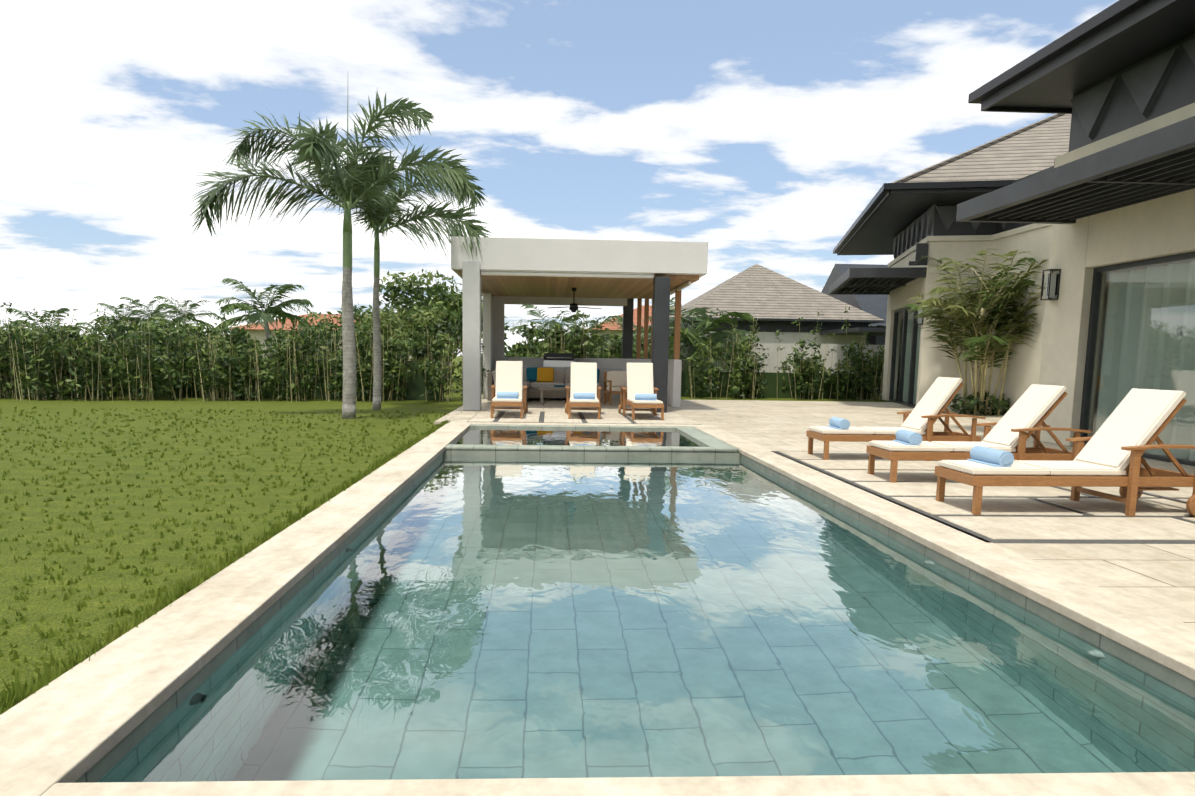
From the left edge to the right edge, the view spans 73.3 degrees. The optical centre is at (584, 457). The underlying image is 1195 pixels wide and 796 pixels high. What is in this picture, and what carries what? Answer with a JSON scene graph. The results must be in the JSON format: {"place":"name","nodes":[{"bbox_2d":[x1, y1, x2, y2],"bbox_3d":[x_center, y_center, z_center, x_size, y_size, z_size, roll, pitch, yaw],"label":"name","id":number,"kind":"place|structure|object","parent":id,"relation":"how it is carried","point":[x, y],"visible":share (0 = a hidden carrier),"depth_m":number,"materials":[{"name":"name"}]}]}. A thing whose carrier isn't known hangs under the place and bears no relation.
{"place":"outdoors","nodes":[
{"label":"outdoors","id":0,"kind":"place"},
{"bbox_2d":[0,352,891,714],"bbox_3d":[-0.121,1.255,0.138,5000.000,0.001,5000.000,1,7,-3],"label":"lawn","id":1,"kind":"structure","parent":0,"point":[54,610],"depth_m":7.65,"materials":[{"name":"green plant"}]},
{"bbox_2d":[9,308,93,335],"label":"palm","id":2,"kind":"object","parent":1,"relation":"on","point":[60,310],"visible":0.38,"depth_m":57.04,"materials":[{"name":"green plant"}]},
{"bbox_2d":[2,325,107,355],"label":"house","id":3,"kind":"structure","parent":1,"relation":"on","point":[23,326],"depth_m":25.73,"materials":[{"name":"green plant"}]},
{"bbox_2d":[49,338,127,356],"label":"tree","id":4,"kind":"object","parent":1,"relation":"on","point":[107,349],"visible":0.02,"depth_m":26.90,"materials":[{"name":"green plant"}]},
{"bbox_2d":[78,319,127,342],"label":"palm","id":5,"kind":"object","parent":1,"relation":"on","point":[82,323],"visible":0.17,"depth_m":76.15,"materials":[{"name":"green plant"}]},
{"bbox_2d":[86,299,145,333],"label":"palm","id":6,"kind":"object","parent":1,"relation":"on","point":[127,309],"visible":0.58,"depth_m":86.14,"materials":[{"name":"green plant"}]},
{"bbox_2d":[85,310,186,353],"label":"tree","id":7,"kind":"object","parent":1,"relation":"on","point":[109,337],"visible":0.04,"depth_m":27.25,"materials":[{"name":"green plant"}]},
{"bbox_2d":[117,297,181,326],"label":"palm","id":8,"kind":"object","parent":1,"relation":"on","point":[156,310],"visible":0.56,"depth_m":87.80,"materials":[{"name":"green plant"}]},
{"bbox_2d":[115,316,238,357],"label":"tree","id":9,"kind":"object","parent":1,"relation":"on","point":[162,322],"visible":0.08,"depth_m":26.64,"materials":[{"name":"green plant"}]},
{"bbox_2d":[145,296,223,329],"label":"palm","id":10,"kind":"object","parent":1,"relation":"on","point":[181,311],"visible":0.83,"depth_m":84.59,"materials":[{"name":"green plant"}]},
{"bbox_2d":[201,333,264,357],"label":"tree","id":11,"kind":"object","parent":1,"relation":"on","point":[252,342],"visible":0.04,"depth_m":26.31,"materials":[{"name":"green plant"}]},
{"bbox_2d":[0,301,488,402],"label":"bamboo hedge","id":12,"kind":"object","parent":1,"relation":"on","point":[22,367],"visible":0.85,"depth_m":21.15,"materials":[{"name":"plant"}]},
{"bbox_2d":[212,278,313,356],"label":"palm","id":13,"kind":"object","parent":1,"relation":"on","point":[265,316],"visible":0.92,"depth_m":44.21,"materials":[{"name":"green plant"}]},
{"bbox_2d":[263,323,360,359],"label":"tree","id":14,"kind":"object","parent":1,"relation":"on","point":[271,340],"visible":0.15,"depth_m":27.30,"materials":[{"name":"green plant"}]},
{"bbox_2d":[297,314,362,358],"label":"tree","id":15,"kind":"object","parent":1,"relation":"on","point":[311,315],"visible":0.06,"depth_m":52.70,"materials":[{"name":"green plant"}]},
{"bbox_2d":[190,91,483,418],"bbox_3d":[-4.835,-4.045,15.615,4.648,6.586,3.660,-6,10,-42],"label":"foxtail palm","id":16,"kind":"object","parent":1,"relation":"on","point":[367,178],"visible":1,"depth_m":15.44,"materials":[{"name":"green plant"}]},
{"bbox_2d":[229,314,450,365],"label":"house","id":17,"kind":"structure","parent":1,"relation":"on","point":[258,331],"depth_m":83.80,"materials":[{"name":"beige paint"}]},
{"bbox_2d":[301,302,407,354],"bbox_3d":[-8.231,-3.397,29.438,4.212,4.692,3.915,1,7,-3],"label":"tree","id":18,"kind":"object","parent":1,"relation":"on","point":[330,324],"visible":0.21,"depth_m":29.16,"materials":[{"name":"green plant"}]},
{"bbox_2d":[355,296,427,327],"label":"roof","id":19,"kind":"structure","parent":1,"relation":"on","point":[370,306],"depth_m":43.45,"materials":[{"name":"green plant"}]},
{"bbox_2d":[317,154,495,409],"bbox_3d":[-4.284,-4.114,18.585,3.864,6.004,3.711,-2,8,-21],"label":"foxtail palm","id":20,"kind":"object","parent":1,"relation":"on","point":[383,217],"visible":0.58,"depth_m":17.90,"materials":[{"name":"green plant"}]},
{"bbox_2d":[355,308,461,359],"bbox_3d":[-6.125,-3.021,27.963,3.790,4.372,3.341,1,7,-3],"label":"tree","id":21,"kind":"object","parent":1,"relation":"on","point":[396,329],"visible":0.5,"depth_m":27.35,"materials":[{"name":"green plant"}]},
{"bbox_2d":[379,269,482,358],"bbox_3d":[-7.819,-6.045,41.400,6.130,7.042,6.151,1,7,-3],"label":"tree","id":22,"kind":"object","parent":1,"relation":"on","point":[405,287],"visible":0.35,"depth_m":39.65,"materials":[{"name":"green plant"}]},
{"bbox_2d":[402,313,461,360],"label":"tree","id":23,"kind":"object","parent":1,"relation":"on","point":[444,329],"visible":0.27,"depth_m":27.61,"materials":[{"name":"green plant"}]},
{"bbox_2d":[1,356,874,400],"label":"hedge","id":24,"kind":"object","parent":1,"relation":"on","point":[415,387],"visible":0.13,"depth_m":22.65,"materials":[{"name":"green plant"}]},
{"bbox_2d":[405,284,509,378],"bbox_3d":[-6.458,-5.409,39.349,5.476,6.323,5.299,1,7,-3],"label":"tree","id":25,"kind":"object","parent":1,"relation":"on","point":[438,305],"visible":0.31,"depth_m":38.17,"materials":[{"name":"green plant"}]},
{"bbox_2d":[504,337,566,356],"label":"tree","id":26,"kind":"object","parent":1,"relation":"on","point":[509,348],"visible":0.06,"depth_m":43.65,"materials":[{"name":"green plant"}]},
{"bbox_2d":[508,305,586,349],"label":"palm","id":27,"kind":"object","parent":1,"relation":"on","point":[539,331],"visible":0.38,"depth_m":46.87,"materials":[{"name":"green plant"}]},
{"bbox_2d":[481,310,688,366],"bbox_3d":[-0.058,-3.465,27.075,7.045,2.943,2.655,1,7,-3],"label":"tree","id":28,"kind":"object","parent":1,"relation":"on","point":[556,341],"visible":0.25,"depth_m":26.63,"materials":[{"name":"plant"}]},
{"bbox_2d":[558,315,620,350],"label":"palm","id":29,"kind":"object","parent":1,"relation":"on","point":[591,327],"visible":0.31,"depth_m":51.18,"materials":[{"name":"green plant"}]},
{"bbox_2d":[586,305,651,342],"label":"roof","id":30,"kind":"structure","parent":1,"relation":"on","point":[621,315],"depth_m":70.58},
{"bbox_2d":[596,317,650,357],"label":"palm","id":31,"kind":"object","parent":1,"relation":"on","point":[620,322],"visible":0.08,"depth_m":44.29,"materials":[{"name":"green plant"}]},
{"bbox_2d":[75,424,1194,782],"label":"pool shell","id":32,"kind":"object","parent":1,"relation":"in","point":[121,750],"visible":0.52,"depth_m":4.87},
{"bbox_2d":[445,446,738,452],"bbox_3d":[0.113,-0.102,10.944,4.050,0.057,0.060,1,7,-3],"label":"pool ledge","id":33,"kind":"object","parent":32,"relation":"on","point":[589,449],"visible":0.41,"depth_m":10.92,"materials":[{"name":"tile"}]},
{"bbox_2d":[0,422,1194,795],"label":"pool coping","id":34,"kind":"object","parent":32,"relation":"on","point":[64,732],"visible":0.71,"depth_m":3.10,"materials":[{"name":"beige stone"}]},
{"bbox_2d":[98,428,1194,781],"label":"pool water","id":35,"kind":"structure","parent":32,"relation":"in","point":[478,616],"depth_m":3.65,"materials":[{"name":"teal liquid"}]},
{"bbox_2d":[633,297,755,380],"bbox_3d":[3.727,-3.496,29.064,4.578,4.358,4.482,6,9,34],"label":"tree","id":36,"kind":"object","parent":1,"relation":"on","point":[717,336],"visible":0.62,"depth_m":28.58,"materials":[{"name":"green plant"}]},
{"bbox_2d":[648,264,889,344],"bbox_3d":[14.270,-6.588,41.930,20.500,7.600,17.500,1,7,-3],"label":"neighbour villa","id":37,"kind":"object","parent":1,"relation":"on","point":[771,301],"visible":0.25,"depth_m":38.32,"materials":[{"name":"grey paint"}]},
{"bbox_2d":[668,307,884,400],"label":"shrubs","id":38,"kind":"object","parent":1,"relation":"on","point":[806,369],"visible":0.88,"depth_m":26.52,"materials":[{"name":"green plant"}]},
{"bbox_2d":[668,343,884,394],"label":"wall","id":39,"kind":"structure","parent":1,"relation":"on","point":[771,360],"depth_m":30.13,"materials":[{"name":"white paint"}]},
{"bbox_2d":[434,395,1194,626],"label":"patio paving","id":40,"kind":"structure","parent":1,"relation":"on","point":[1160,578],"depth_m":11.72,"materials":[{"name":"beige stone"}]},
{"bbox_2d":[487,369,598,400],"bbox_3d":[-1.060,-1.994,21.984,3.000,0.786,2.800,1,7,-3],"label":"pavilion sofa","id":41,"kind":"object","parent":40,"relation":"on","point":[532,391],"visible":0.42,"depth_m":22.47,"materials":[{"name":"grey fabric"}]},
{"bbox_2d":[526,367,599,382],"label":"throw pillows","id":42,"kind":"object","parent":41,"relation":"on","point":[538,374],"visible":0.42,"depth_m":22.73,"materials":[{"name":"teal fabric"}]},
{"bbox_2d":[538,385,569,403],"bbox_3d":[-0.675,-1.655,21.186,1.100,0.480,0.700,1,7,-3],"label":"coffee table","id":43,"kind":"object","parent":40,"relation":"on","point":[554,387],"visible":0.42,"depth_m":20.85,"materials":[{"name":"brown wood"}]},
{"bbox_2d":[451,236,707,412],"bbox_3d":[-0.280,-3.335,21.287,5.670,3.800,6.920,1,7,-3],"label":"pavilion","id":44,"kind":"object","parent":40,"relation":"on","point":[671,265],"visible":0.83,"depth_m":17.96,"materials":[{"name":"white paint"}]},
{"bbox_2d":[481,270,690,295],"bbox_3d":[-0.249,-4.385,20.820,5.130,0.200,6.090,1,7,-3],"label":"pavilion awning cassette","id":45,"kind":"object","parent":44,"relation":"attached to","point":[567,274],"visible":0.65,"depth_m":17.83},
{"bbox_2d":[602,371,626,404],"bbox_3d":[0.887,-1.799,20.987,0.720,0.860,0.720,-1,7,-13],"label":"chair","id":46,"kind":"object","parent":40,"relation":"on","point":[614,382],"visible":0.6,"depth_m":21.10,"materials":[{"name":"beige fabric"}]},
{"bbox_2d":[606,371,626,402],"bbox_3d":[0.933,-1.946,22.181,0.720,0.860,0.720,2,7,7],"label":"dining chair","id":47,"kind":"object","parent":40,"relation":"on","point":[607,393],"visible":0.15,"depth_m":22.31,"materials":[{"name":"brown wood"}]},
{"bbox_2d":[467,411,1194,543],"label":"paver pads","id":48,"kind":"object","parent":40,"relation":"on","point":[1032,514],"visible":0.69,"depth_m":7.02,"materials":[{"name":"beige stone"}]},
{"bbox_2d":[491,361,528,418],"bbox_3d":[-1.598,-1.426,16.604,0.820,1.110,2.013,1,7,-3],"label":"lounge chair","id":49,"kind":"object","parent":48,"relation":"on","point":[508,391],"depth_m":16.91,"materials":[{"name":"white fabric"}]},
{"bbox_2d":[565,362,601,418],"bbox_3d":[0.000,-1.414,16.729,0.820,1.101,2.018,1,7,-3],"label":"lounge chair","id":50,"kind":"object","parent":48,"relation":"on","point":[585,390],"depth_m":17.04,"materials":[{"name":"white fabric"}]},
{"bbox_2d":[618,363,663,419],"bbox_3d":[1.177,-1.399,16.693,0.820,1.115,2.010,1,7,-3],"label":"lounge chair","id":51,"kind":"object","parent":48,"relation":"on","point":[640,389],"depth_m":16.99,"materials":[{"name":"white fabric"}]},
{"bbox_2d":[806,377,985,460],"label":"lounge chair","id":52,"kind":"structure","parent":48,"relation":"on","point":[931,406],"depth_m":9.94,"materials":[{"name":"white fabric"}]},
{"bbox_2d":[866,384,1091,482],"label":"lounge chair","id":53,"kind":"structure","parent":48,"relation":"on","point":[1021,421],"depth_m":8.16,"materials":[{"name":"white fabric"}]},
{"bbox_2d":[934,388,1194,516],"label":"lounge chair","id":54,"kind":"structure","parent":48,"relation":"on","point":[1122,439],"depth_m":6.58,"materials":[{"name":"white fabric"}]},
{"bbox_2d":[840,345,884,399],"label":"shrub","id":55,"kind":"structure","parent":1,"relation":"on","point":[850,359],"depth_m":27.17,"materials":[{"name":"green plant"}]},
{"bbox_2d":[903,249,1046,415],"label":"bamboo plant","id":56,"kind":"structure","parent":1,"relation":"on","point":[989,313],"depth_m":18.45,"materials":[{"name":"green plant"}]},
{"bbox_2d":[507,353,574,366],"bbox_3d":[-1.330,-2.901,23.970,2.030,0.410,0.714,1,7,-3],"label":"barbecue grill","id":57,"kind":"object","parent":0,"point":[558,359],"visible":0.88,"depth_m":23.68,"materials":[{"name":"silver metal"}]},
{"bbox_2d":[0,0,1118,355],"label":"sky","id":58,"kind":"structure","parent":0,"point":[759,132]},
{"bbox_2d":[550,288,601,311],"bbox_3d":[-0.257,-4.056,20.691,1.460,0.620,1.344,1,7,-3],"label":"ceiling fan","id":59,"kind":"object","parent":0,"point":[573,307],"visible":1,"depth_m":20.82},
{"bbox_2d":[882,223,1051,413],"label":"house wing walls","id":60,"kind":"structure","parent":0,"point":[1022,375],"depth_m":19.82,"materials":[{"name":"beige paint"}]},
{"bbox_2d":[828,243,928,294],"bbox_3d":[8.190,-5.269,22.885,1.850,0.810,5.660,2,7,11],"label":"awning","id":61,"kind":"object","parent":60,"relation":"attached to","point":[867,281],"visible":1,"depth_m":21.23,"materials":[{"name":"grey metal"}]},
{"bbox_2d":[889,303,921,407],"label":"sliding door","id":62,"kind":"structure","parent":60,"relation":"in","point":[909,363],"depth_m":23.54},
{"bbox_2d":[915,308,923,324],"bbox_3d":[8.482,-3.594,20.347,0.161,0.460,0.200,2,7,11],"label":"house lantern","id":63,"kind":"object","parent":60,"relation":"attached to","point":[919,320],"visible":0.5,"depth_m":20.31,"materials":[{"name":"black metal"}]},
{"bbox_2d":[833,114,1071,254],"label":"roof","id":64,"kind":"structure","parent":60,"relation":"on","point":[890,212],"depth_m":20.07,"materials":[{"name":"beige tile"}]},
{"bbox_2d":[893,203,1033,258],"bbox_3d":[16.109,-5.693,19.191,14.888,0.810,13.028,1,7,-3],"label":"clerestory","id":65,"kind":"object","parent":60,"relation":"on","point":[937,219],"visible":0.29,"depth_m":19.93,"materials":[{"name":"black metal"}]},
{"bbox_2d":[1039,103,1194,459],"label":"house block walls","id":66,"kind":"structure","parent":0,"point":[1081,249],"depth_m":11.78,"materials":[{"name":"beige paint"}]},
{"bbox_2d":[1040,269,1060,300],"bbox_3d":[7.172,-2.655,12.370,0.161,0.460,0.200,1,7,-3],"label":"house lantern","id":67,"kind":"object","parent":66,"relation":"attached to","point":[1052,285],"visible":1,"depth_m":12.32,"materials":[{"name":"black metal"}]},
{"bbox_2d":[956,116,1194,223],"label":"awning","id":68,"kind":"object","parent":66,"relation":"attached to","point":[1158,163],"depth_m":9.66,"materials":[{"name":"grey metal"}]},
{"bbox_2d":[1068,34,1194,151],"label":"upper wall","id":69,"kind":"structure","parent":66,"relation":"on","point":[1158,84],"depth_m":10.79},
{"bbox_2d":[968,0,1194,113],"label":"house eave","id":70,"kind":"object","parent":69,"relation":"on","point":[1053,77],"depth_m":10.68,"materials":[{"name":"black metal"}]},
{"bbox_2d":[1079,251,1194,465],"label":"sliding door","id":71,"kind":"structure","parent":66,"relation":"in","point":[1149,336],"depth_m":10.88,"materials":[{"name":"black metal"}]}
]}

